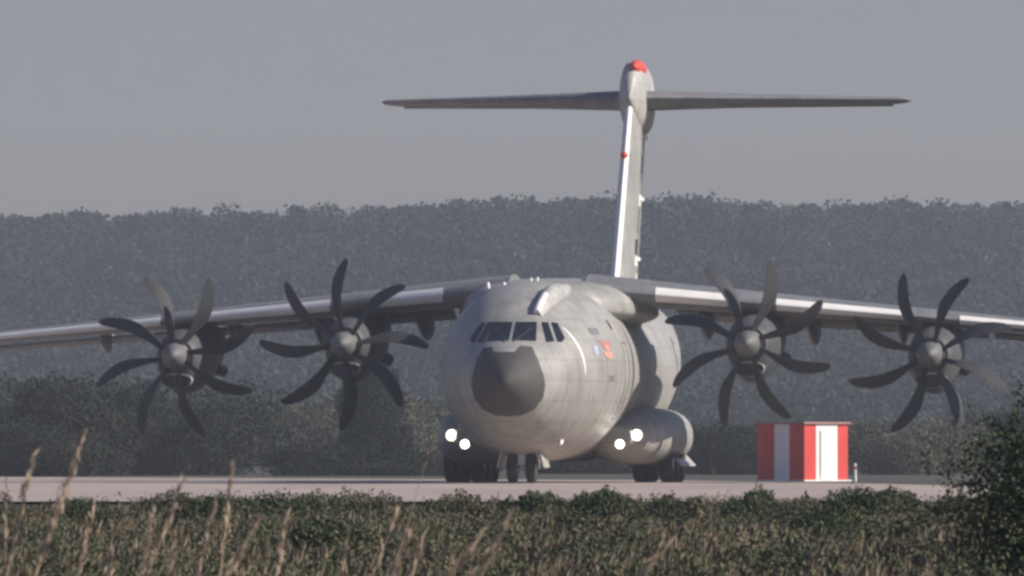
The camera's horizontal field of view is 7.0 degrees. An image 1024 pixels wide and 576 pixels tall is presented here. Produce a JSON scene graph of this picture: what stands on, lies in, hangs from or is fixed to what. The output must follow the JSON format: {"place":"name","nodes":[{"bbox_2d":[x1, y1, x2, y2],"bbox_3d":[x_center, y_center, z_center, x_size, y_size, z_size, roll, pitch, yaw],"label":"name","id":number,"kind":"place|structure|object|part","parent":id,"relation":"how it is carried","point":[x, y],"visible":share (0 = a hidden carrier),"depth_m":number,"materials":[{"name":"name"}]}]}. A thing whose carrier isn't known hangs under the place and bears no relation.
{"place":"outdoors","nodes":[
{"label":"outdoors","id":0,"kind":"place"},
{"bbox_2d":[0,500,1023,575],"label":"dry grass","id":1,"kind":"structure","parent":0,"point":[538,568],"depth_m":72.98,"materials":[{"name":"brown plant"}]},
{"bbox_2d":[0,256,1023,574],"bbox_3d":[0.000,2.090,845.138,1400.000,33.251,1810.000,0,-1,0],"label":"ground","id":2,"kind":"structure","parent":0,"point":[918,480],"depth_m":362.18,"materials":[{"name":"green plant"}]},
{"bbox_2d":[0,476,10,575],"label":"grass stalk","id":3,"kind":"object","parent":2,"relation":"on","point":[4,531],"depth_m":35.99,"materials":[{"name":"plant"}]},
{"bbox_2d":[5,447,40,575],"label":"grass stalk","id":4,"kind":"object","parent":2,"relation":"on","point":[22,506],"depth_m":29.99,"materials":[{"name":"plant"}]},
{"bbox_2d":[22,538,31,575],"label":"grass stalk","id":5,"kind":"object","parent":2,"relation":"on","point":[26,556],"depth_m":29.98,"materials":[{"name":"plant"}]},
{"bbox_2d":[0,504,55,524],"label":"shrub","id":6,"kind":"object","parent":2,"relation":"on","point":[10,510],"visible":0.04,"depth_m":111.13,"materials":[{"name":"green plant"}]},
{"bbox_2d":[32,424,89,575],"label":"grass stalk","id":7,"kind":"object","parent":2,"relation":"on","point":[61,501],"depth_m":29.99,"materials":[{"name":"plant"}]},
{"bbox_2d":[0,416,129,476],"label":"thicket","id":8,"kind":"object","parent":2,"relation":"on","point":[53,456],"visible":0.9,"depth_m":383.64,"materials":[{"name":"green plant"}]},
{"bbox_2d":[0,370,164,475],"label":"thicket","id":9,"kind":"object","parent":2,"relation":"on","point":[43,402],"visible":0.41,"depth_m":397.91,"materials":[{"name":"green plant"}]},
{"bbox_2d":[77,496,95,575],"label":"grass stalk","id":10,"kind":"object","parent":2,"relation":"on","point":[86,537],"depth_m":33.98,"materials":[{"name":"plant"}]},
{"bbox_2d":[50,497,130,532],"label":"shrub","id":11,"kind":"object","parent":2,"relation":"on","point":[87,506],"visible":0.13,"depth_m":107.37,"materials":[{"name":"green plant"}]},
{"bbox_2d":[104,541,114,575],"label":"grass stalk","id":12,"kind":"object","parent":2,"relation":"on","point":[110,556],"depth_m":31.98,"materials":[{"name":"plant"}]},
{"bbox_2d":[139,504,156,575],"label":"grass stalk","id":13,"kind":"object","parent":2,"relation":"on","point":[153,511],"depth_m":33.98,"materials":[{"name":"plant"}]},
{"bbox_2d":[143,473,186,575],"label":"grass stalk","id":14,"kind":"object","parent":2,"relation":"on","point":[167,524],"depth_m":30.99,"materials":[{"name":"plant"}]},
{"bbox_2d":[121,487,211,517],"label":"shrub","id":15,"kind":"object","parent":2,"relation":"on","point":[168,502],"visible":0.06,"depth_m":115.61,"materials":[{"name":"green plant"}]},
{"bbox_2d":[167,527,176,575],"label":"grass stalk","id":16,"kind":"object","parent":2,"relation":"on","point":[172,554],"depth_m":31.98,"materials":[{"name":"plant"}]},
{"bbox_2d":[85,371,297,475],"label":"thicket","id":17,"kind":"object","parent":2,"relation":"on","point":[184,447],"visible":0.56,"depth_m":411.74,"materials":[{"name":"green plant"}]},
{"bbox_2d":[191,496,217,575],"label":"grass stalk","id":18,"kind":"object","parent":2,"relation":"on","point":[199,557],"depth_m":31.99,"materials":[{"name":"plant"}]},
{"bbox_2d":[161,491,275,528],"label":"shrub","id":19,"kind":"object","parent":2,"relation":"on","point":[204,506],"visible":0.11,"depth_m":103.33,"materials":[{"name":"green plant"}]},
{"bbox_2d":[219,458,234,575],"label":"grass stalk","id":20,"kind":"object","parent":2,"relation":"on","point":[228,501],"depth_m":31.99,"materials":[{"name":"plant"}]},
{"bbox_2d":[221,508,263,575],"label":"grass stalk","id":21,"kind":"object","parent":2,"relation":"on","point":[238,554],"depth_m":30.99,"materials":[{"name":"plant"}]},
{"bbox_2d":[274,507,290,575],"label":"grass stalk","id":22,"kind":"object","parent":2,"relation":"on","point":[280,548],"depth_m":33.98,"materials":[{"name":"plant"}]},
{"bbox_2d":[245,487,339,519],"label":"shrub","id":23,"kind":"object","parent":2,"relation":"on","point":[311,499],"visible":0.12,"depth_m":117.73,"materials":[{"name":"green plant"}]},
{"bbox_2d":[268,512,394,572],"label":"shrub","id":24,"kind":"object","parent":2,"relation":"on","point":[323,532],"visible":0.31,"depth_m":77.25,"materials":[{"name":"green plant"}]},
{"bbox_2d":[215,390,450,471],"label":"thicket","id":25,"kind":"object","parent":2,"relation":"on","point":[325,429],"visible":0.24,"depth_m":519.50,"materials":[{"name":"green plant"}]},
{"bbox_2d":[339,535,349,575],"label":"grass stalk","id":26,"kind":"object","parent":2,"relation":"on","point":[343,559],"depth_m":32.99,"materials":[{"name":"plant"}]},
{"bbox_2d":[248,439,443,475],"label":"thicket","id":27,"kind":"object","parent":2,"relation":"on","point":[375,462],"visible":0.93,"depth_m":399.31,"materials":[{"name":"green plant"}]},
{"bbox_2d":[302,486,419,521],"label":"shrub","id":28,"kind":"object","parent":2,"relation":"on","point":[381,501],"visible":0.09,"depth_m":111.86,"materials":[{"name":"green plant"}]},
{"bbox_2d":[333,364,418,471],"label":"thicket","id":29,"kind":"object","parent":2,"relation":"on","point":[374,415],"visible":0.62,"depth_m":447.58,"materials":[{"name":"green plant"}]},
{"bbox_2d":[371,506,399,575],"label":"grass stalk","id":30,"kind":"object","parent":2,"relation":"on","point":[377,561],"depth_m":35.98,"materials":[{"name":"plant"}]},
{"bbox_2d":[389,517,413,575],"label":"grass stalk","id":31,"kind":"object","parent":2,"relation":"on","point":[404,545],"depth_m":33.98,"materials":[{"name":"plant"}]},
{"bbox_2d":[392,432,437,572],"bbox_3d":[-0.531,1.277,38.001,0.394,1.245,0.066,0,-1,0],"label":"grass stalk","id":32,"kind":"object","parent":2,"relation":"on","point":[434,435],"depth_m":38.03,"materials":[{"name":"plant"}]},
{"bbox_2d":[408,515,432,575],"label":"grass stalk","id":33,"kind":"object","parent":2,"relation":"on","point":[418,549],"depth_m":34.98,"materials":[{"name":"plant"}]},
{"bbox_2d":[400,488,519,521],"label":"shrub","id":34,"kind":"object","parent":2,"relation":"on","point":[475,505],"visible":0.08,"depth_m":107.93,"materials":[{"name":"green plant"}]},
{"bbox_2d":[443,525,486,575],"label":"grass stalk","id":35,"kind":"object","parent":2,"relation":"on","point":[459,561],"depth_m":30.99,"materials":[{"name":"plant"}]},
{"bbox_2d":[468,534,501,575],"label":"grass stalk","id":36,"kind":"object","parent":2,"relation":"on","point":[483,557],"depth_m":32.99,"materials":[{"name":"plant"}]},
{"bbox_2d":[475,505,516,575],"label":"grass stalk","id":37,"kind":"object","parent":2,"relation":"on","point":[495,545],"depth_m":31.99,"materials":[{"name":"plant"}]},
{"bbox_2d":[0,477,1018,500],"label":"runway","id":38,"kind":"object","parent":2,"relation":"on","point":[46,488],"visible":0.73,"depth_m":213.91,"materials":[{"name":"concrete"}]},
{"bbox_2d":[0,60,1023,482],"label":"military transport plane","id":39,"kind":"object","parent":38,"relation":"on","point":[542,370],"visible":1,"depth_m":259.91,"materials":[{"name":"grey paint"}]},
{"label":"cockpit window","id":40,"kind":"part","parent":39,"relation":"part of","materials":[{"name":"black glass"}]},
{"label":"cockpit window","id":41,"kind":"part","parent":39,"relation":"part of","materials":[{"name":"black glass"}]},
{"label":"cockpit window","id":42,"kind":"part","parent":39,"relation":"part of","materials":[{"name":"black glass"}]},
{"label":"nose gear door","id":43,"kind":"part","parent":39,"relation":"part of","materials":[{"name":"grey paint"}]},
{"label":"cockpit window","id":44,"kind":"part","parent":39,"relation":"part of","materials":[{"name":"black glass"}]},
{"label":"nose gear door","id":45,"kind":"part","parent":39,"relation":"part of","materials":[{"name":"grey paint"}]},
{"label":"cockpit window","id":46,"kind":"part","parent":39,"relation":"part of","materials":[{"name":"black glass"}]},
{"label":"cockpit window","id":47,"kind":"part","parent":39,"relation":"part of","materials":[{"name":"black glass"}]},
{"bbox_2d":[853,463,856,481],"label":"marker post","id":48,"kind":"object","parent":38,"relation":"on","point":[855,474],"visible":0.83,"depth_m":289.88,"materials":[{"name":"white paint"}]},
{"bbox_2d":[0,189,1023,466],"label":"forest","id":49,"kind":"object","parent":2,"relation":"on","point":[236,257],"visible":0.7,"depth_m":1141.57,"materials":[{"name":"green plant"}]},
{"bbox_2d":[0,488,1023,575],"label":"scrub","id":50,"kind":"object","parent":2,"relation":"on","point":[771,557],"visible":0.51,"depth_m":72.71,"materials":[{"name":"green plant"}]},
{"bbox_2d":[495,489,570,517],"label":"shrub","id":51,"kind":"object","parent":2,"relation":"on","point":[534,499],"visible":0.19,"depth_m":119.18,"materials":[{"name":"green plant"}]},
{"bbox_2d":[518,511,629,545],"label":"shrub","id":52,"kind":"object","parent":2,"relation":"on","point":[570,520],"visible":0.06,"depth_m":83.30,"materials":[{"name":"green plant"}]},
{"bbox_2d":[500,459,686,473],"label":"thicket","id":53,"kind":"object","parent":2,"relation":"on","point":[600,466],"visible":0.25,"depth_m":456.83,"materials":[{"name":"green plant"}]},
{"bbox_2d":[567,484,649,521],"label":"shrub","id":54,"kind":"object","parent":2,"relation":"on","point":[602,498],"visible":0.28,"depth_m":115.24,"materials":[{"name":"green plant"}]},
{"bbox_2d":[636,533,675,575],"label":"grass stalk","id":55,"kind":"object","parent":2,"relation":"on","point":[655,557],"depth_m":31.99,"materials":[{"name":"plant"}]},
{"bbox_2d":[639,490,713,524],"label":"shrub","id":56,"kind":"object","parent":2,"relation":"on","point":[673,503],"visible":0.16,"depth_m":111.31,"materials":[{"name":"green plant"}]},
{"bbox_2d":[685,419,757,474],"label":"thicket","id":57,"kind":"object","parent":2,"relation":"on","point":[720,451],"visible":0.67,"depth_m":429.54,"materials":[{"name":"green plant"}]},
{"bbox_2d":[709,481,782,522],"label":"shrub","id":58,"kind":"object","parent":2,"relation":"on","point":[758,499],"visible":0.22,"depth_m":117.41,"materials":[{"name":"green plant"}]},
{"bbox_2d":[760,490,831,524],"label":"shrub","id":59,"kind":"object","parent":2,"relation":"on","point":[803,508],"visible":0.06,"depth_m":109.82,"materials":[{"name":"green plant"}]},
{"bbox_2d":[754,422,851,480],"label":"equipment hut","id":60,"kind":"object","parent":2,"relation":"on","point":[802,451],"visible":0.79,"depth_m":296.72,"materials":[{"name":"red metal"}]},
{"bbox_2d":[820,430,834,478],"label":"door","id":61,"kind":"structure","parent":60,"relation":"in","point":[827,437],"depth_m":296.73,"materials":[{"name":"white metal"}]},
{"bbox_2d":[796,498,869,538],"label":"shrub","id":62,"kind":"object","parent":2,"relation":"on","point":[834,513],"visible":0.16,"depth_m":91.82,"materials":[{"name":"green plant"}]},
{"bbox_2d":[786,482,933,525],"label":"shrub","id":63,"kind":"object","parent":2,"relation":"on","point":[874,502],"visible":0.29,"depth_m":113.50,"materials":[{"name":"green plant"}]},
{"bbox_2d":[872,512,957,547],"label":"shrub","id":64,"kind":"object","parent":2,"relation":"on","point":[896,522],"visible":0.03,"depth_m":79.80,"materials":[{"name":"green plant"}]},
{"bbox_2d":[835,412,1005,474],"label":"thicket","id":65,"kind":"object","parent":2,"relation":"on","point":[894,456],"visible":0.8,"depth_m":428.41,"materials":[{"name":"green plant"}]},
{"bbox_2d":[921,490,987,525],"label":"shrub","id":66,"kind":"object","parent":2,"relation":"on","point":[942,502],"visible":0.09,"depth_m":111.31,"materials":[{"name":"green plant"}]},
{"bbox_2d":[914,376,1023,575],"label":"bush","id":67,"kind":"object","parent":2,"relation":"on","point":[1007,516],"visible":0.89,"depth_m":61.57,"materials":[{"name":"green plant"}]},
{"bbox_2d":[928,403,1023,472],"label":"thicket","id":68,"kind":"object","parent":2,"relation":"on","point":[990,413],"visible":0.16,"depth_m":478.85,"materials":[{"name":"green plant"}]},
{"bbox_2d":[0,0,1023,272],"label":"sky","id":69,"kind":"structure","parent":0,"point":[111,107],"materials":[{"name":"grey"}]}
]}

